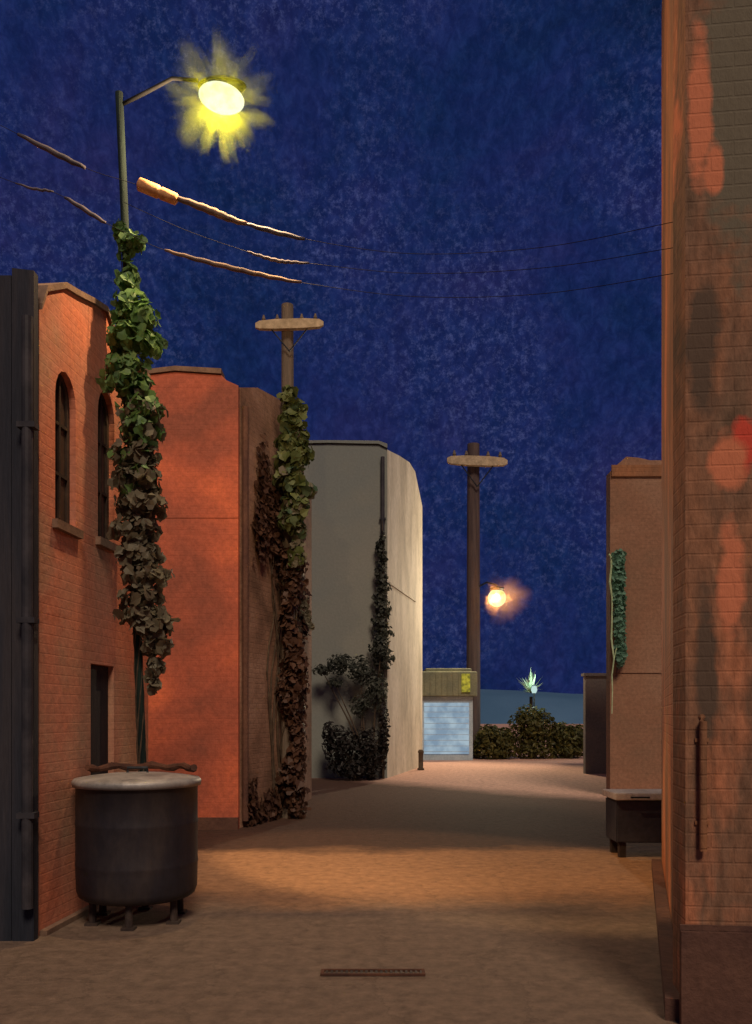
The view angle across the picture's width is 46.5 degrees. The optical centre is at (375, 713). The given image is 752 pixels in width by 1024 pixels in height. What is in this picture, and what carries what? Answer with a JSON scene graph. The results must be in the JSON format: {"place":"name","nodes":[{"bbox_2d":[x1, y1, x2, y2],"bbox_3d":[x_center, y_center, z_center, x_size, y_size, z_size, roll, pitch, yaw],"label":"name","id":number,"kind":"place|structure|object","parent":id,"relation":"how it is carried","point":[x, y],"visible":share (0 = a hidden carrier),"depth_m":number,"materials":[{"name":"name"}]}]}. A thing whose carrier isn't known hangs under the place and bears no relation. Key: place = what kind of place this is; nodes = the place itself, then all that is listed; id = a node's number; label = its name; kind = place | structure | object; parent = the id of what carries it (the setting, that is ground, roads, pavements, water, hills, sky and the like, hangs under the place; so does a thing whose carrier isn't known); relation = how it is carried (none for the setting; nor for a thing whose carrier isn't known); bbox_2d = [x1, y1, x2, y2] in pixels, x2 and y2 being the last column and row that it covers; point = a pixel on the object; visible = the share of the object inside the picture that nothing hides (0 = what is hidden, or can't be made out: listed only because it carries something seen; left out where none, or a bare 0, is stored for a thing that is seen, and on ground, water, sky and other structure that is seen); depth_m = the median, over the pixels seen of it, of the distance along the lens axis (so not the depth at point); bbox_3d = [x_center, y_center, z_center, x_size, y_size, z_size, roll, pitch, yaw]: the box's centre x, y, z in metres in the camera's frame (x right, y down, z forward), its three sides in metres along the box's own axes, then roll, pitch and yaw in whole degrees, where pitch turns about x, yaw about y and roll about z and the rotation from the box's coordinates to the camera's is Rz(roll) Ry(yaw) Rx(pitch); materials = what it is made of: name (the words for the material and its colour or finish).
{"place":"outdoors","nodes":[
{"label":"outdoors","id":0,"kind":"place"},
{"bbox_2d":[145,366,239,829],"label":"orange building","id":1,"kind":"structure","parent":0,"point":[194,710],"depth_m":12.50,"materials":[{"name":"paint"}]},
{"bbox_2d":[0,0,661,693],"label":"sky","id":2,"kind":"structure","parent":0,"point":[433,130],"materials":[{"name":"blue"}]},
{"bbox_2d":[0,724,678,1023],"bbox_3d":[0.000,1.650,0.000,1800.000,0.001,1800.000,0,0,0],"label":"ground","id":3,"kind":"structure","parent":0,"point":[512,890],"depth_m":6.82,"materials":[{"name":"brown concrete"}]},
{"bbox_2d":[0,268,38,940],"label":"dark wall","id":4,"kind":"structure","parent":3,"relation":"on","point":[19,605],"depth_m":6.35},
{"bbox_2d":[38,282,150,935],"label":"rust building","id":5,"kind":"structure","parent":3,"relation":"on","point":[86,697],"depth_m":7.10,"materials":[{"name":"brick"},{"name":"dark paint"},{"name":"stone"}]},
{"bbox_2d":[52,373,83,538],"bbox_3d":[-2.487,-2.064,6.942,0.145,1.274,0.467,0,0,5],"label":"window","id":6,"kind":"structure","parent":5,"relation":"in","point":[61,522],"depth_m":7.02,"materials":[{"name":"glass"}]},
{"bbox_2d":[91,665,107,774],"bbox_3d":[-2.457,0.582,7.670,0.050,1.997,0.483,0,0,5],"label":"door","id":7,"kind":"structure","parent":5,"relation":"in","point":[99,675],"depth_m":7.69,"materials":[{"name":"paint"}]},
{"bbox_2d":[95,393,118,552],"bbox_3d":[-2.413,-2.150,7.747,0.145,1.395,0.466,0,0,5],"label":"window","id":8,"kind":"structure","parent":5,"relation":"in","point":[101,540],"depth_m":7.83,"materials":[{"name":"glass"}]},
{"bbox_2d":[71,761,200,930],"bbox_3d":[-1.920,1.027,7.050,1.010,1.246,1.010,0,0,0],"label":"rubbish bin","id":9,"kind":"object","parent":3,"relation":"on","point":[136,838],"visible":1,"depth_m":6.66,"materials":[{"name":"metal"}]},
{"bbox_2d":[115,76,198,771],"bbox_3d":[-1.895,-1.903,7.590,0.773,7.108,0.128,0,0,15],"label":"utility pole","id":10,"kind":"object","parent":3,"relation":"on","point":[120,103],"visible":0.48,"depth_m":7.62,"materials":[{"name":"grey metal"}]},
{"bbox_2d":[95,218,180,771],"bbox_3d":[-2.050,-1.309,7.569,0.721,5.920,0.516,0,0,0],"label":"ivy","id":11,"kind":"object","parent":10,"relation":"attached to","point":[131,336],"visible":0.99,"depth_m":7.48,"materials":[{"name":"green plant"}]},
{"bbox_2d":[198,75,245,114],"bbox_3d":[-1.323,-5.299,7.510,0.420,0.297,0.260,0,0,0],"label":"street lamp","id":12,"kind":"object","parent":10,"relation":"attached to","point":[220,94],"visible":1,"depth_m":7.43,"materials":[{"name":"glass"}]},
{"bbox_2d":[240,387,311,827],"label":"brown building","id":13,"kind":"structure","parent":3,"relation":"on","point":[259,411],"depth_m":13.18,"materials":[{"name":"paint"}]},
{"bbox_2d":[245,433,314,826],"bbox_3d":[-1.543,-1.284,13.861,0.379,5.959,2.587,0,0,20],"label":"dead creeper","id":14,"kind":"object","parent":13,"relation":"attached to","point":[268,504],"visible":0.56,"depth_m":13.54,"materials":[{"name":"plant"}]},
{"bbox_2d":[255,302,323,817],"bbox_3d":[-1.359,-2.417,13.855,1.068,8.134,0.316,0,0,0],"label":"utility pole","id":15,"kind":"object","parent":3,"relation":"on","point":[287,324],"visible":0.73,"depth_m":13.80,"materials":[{"name":"wood"}]},
{"bbox_2d":[271,384,317,818],"bbox_3d":[-1.265,-1.716,13.669,0.730,6.773,0.760,0,0,0],"label":"ivy","id":16,"kind":"object","parent":15,"relation":"attached to","point":[294,455],"visible":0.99,"depth_m":13.61,"materials":[{"name":"green plant"}]},
{"bbox_2d":[312,633,390,779],"bbox_3d":[-0.642,-0.181,21.904,2.025,3.683,0.559,0,0,0],"label":"shrub","id":17,"kind":"object","parent":3,"relation":"on","point":[341,663],"visible":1,"depth_m":21.85,"materials":[{"name":"green plant"}]},
{"bbox_2d":[321,697,390,780],"bbox_3d":[-0.489,0.626,21.605,1.739,2.078,0.768,0,0,0],"label":"shrub","id":18,"kind":"object","parent":3,"relation":"on","point":[358,767],"visible":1,"depth_m":21.48,"materials":[{"name":"green plant"}]},
{"bbox_2d":[320,969,424,975],"bbox_3d":[-0.020,1.639,5.550,0.660,0.015,0.110,0,0,0],"label":"drain grate","id":19,"kind":"object","parent":3,"relation":"on","point":[376,973],"visible":1,"depth_m":5.53,"materials":[{"name":"metal"}]},
{"bbox_2d":[368,520,394,778],"bbox_3d":[0.144,-1.623,22.203,0.702,6.548,0.313,0,0,0],"label":"creeper","id":20,"kind":"object","parent":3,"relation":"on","point":[380,600],"visible":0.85,"depth_m":22.17,"materials":[{"name":"green plant"}]},
{"bbox_2d":[417,749,423,769],"bbox_3d":[1.310,1.350,25.600,0.200,0.600,0.200,0,0,0],"label":"bollard","id":21,"kind":"object","parent":3,"relation":"on","point":[420,759],"visible":1,"depth_m":25.55,"materials":[{"name":"brown metal"}]},
{"bbox_2d":[422,668,476,759],"bbox_3d":[2.562,0.022,32.020,2.014,3.256,2.560,0,0,0],"label":"kiosk","id":22,"kind":"object","parent":3,"relation":"on","point":[448,694],"visible":0.91,"depth_m":30.97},
{"bbox_2d":[447,442,507,757],"bbox_3d":[3.728,-4.190,32.499,2.219,11.679,0.741,0,0,0],"label":"utility pole","id":23,"kind":"object","parent":3,"relation":"on","point":[472,460],"visible":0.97,"depth_m":32.38,"materials":[{"name":"wood"}]},
{"bbox_2d":[479,581,505,606],"bbox_3d":[4.193,-4.386,32.026,1.124,0.988,0.554,0,0,28],"label":"street lamp","id":24,"kind":"object","parent":23,"relation":"attached to","point":[496,596],"visible":1,"depth_m":31.73,"materials":[{"name":"glass"}]},
{"bbox_2d":[473,724,519,758],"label":"hedge bush","id":25,"kind":"object","parent":3,"relation":"on","point":[494,743],"visible":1,"depth_m":31.52,"materials":[{"name":"green plant"}]},
{"bbox_2d":[519,669,541,744],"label":"yucca","id":26,"kind":"object","parent":3,"relation":"on","point":[528,683],"visible":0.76,"depth_m":33.31,"materials":[{"name":"green plant"}]},
{"bbox_2d":[531,684,536,706],"bbox_3d":[5.950,0.275,32.950,0.260,2.751,0.260,0,0,0],"label":"garden lamp","id":27,"kind":"object","parent":3,"relation":"on","point":[534,688],"visible":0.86,"depth_m":32.90,"materials":[{"name":"metal"}]},
{"bbox_2d":[507,704,561,758],"bbox_3d":[5.743,0.654,32.260,2.078,2.019,1.700,0,0,0],"label":"hedge bush","id":28,"kind":"object","parent":3,"relation":"on","point":[532,729],"visible":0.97,"depth_m":31.89,"materials":[{"name":"green plant"}]},
{"bbox_2d":[545,721,582,758],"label":"hedge bush","id":29,"kind":"object","parent":3,"relation":"on","point":[570,742],"visible":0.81,"depth_m":32.08,"materials":[{"name":"green plant"}]},
{"bbox_2d":[602,789,661,856],"bbox_3d":[3.235,1.278,10.220,1.030,0.745,0.620,0,0,0],"label":"dumpster","id":30,"kind":"object","parent":3,"relation":"on","point":[633,815],"visible":0.56,"depth_m":10.01,"materials":[{"name":"grey metal"}]},
{"bbox_2d":[652,0,751,1023],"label":"brick building","id":31,"kind":"structure","parent":3,"relation":"on","point":[702,878],"depth_m":4.64,"materials":[{"name":"brown brick"}]},
{"bbox_2d":[0,125,672,253],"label":"overhead cable","id":32,"kind":"object","parent":31,"relation":"attached to","point":[149,188],"visible":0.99,"depth_m":7.48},
{"bbox_2d":[0,177,672,297],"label":"overhead cable","id":33,"kind":"object","parent":31,"relation":"attached to","point":[190,257],"visible":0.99,"depth_m":7.39,"materials":[{"name":"black rubber"}]},
{"bbox_2d":[124,202,672,273],"bbox_3d":[0.056,-3.834,7.074,4.446,1.039,0.492,0,0,16],"label":"overhead cable","id":34,"kind":"object","parent":31,"relation":"attached to","point":[280,261],"visible":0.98,"depth_m":7.44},
{"bbox_2d":[304,440,421,777],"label":"grey building","id":35,"kind":"structure","parent":0,"point":[365,488],"depth_m":22.40,"materials":[{"name":"grey paint"}]},
{"bbox_2d":[480,689,582,723],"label":"hill","id":36,"kind":"structure","parent":0,"point":[498,706],"depth_m":147.75,"materials":[{"name":"blue"}]},
{"bbox_2d":[581,673,605,773],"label":"grey block","id":37,"kind":"structure","parent":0,"point":[594,723],"depth_m":24.00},
{"bbox_2d":[606,457,661,788],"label":"brick building","id":38,"kind":"structure","parent":0,"point":[634,533],"depth_m":17.50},
{"bbox_2d":[608,549,627,713],"bbox_3d":[4.795,-1.629,17.300,0.348,3.258,0.295,0,0,32],"label":"hanging vine","id":39,"kind":"object","parent":38,"relation":"hanging from","point":[617,575],"visible":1,"depth_m":17.25,"materials":[{"name":"green plant"}]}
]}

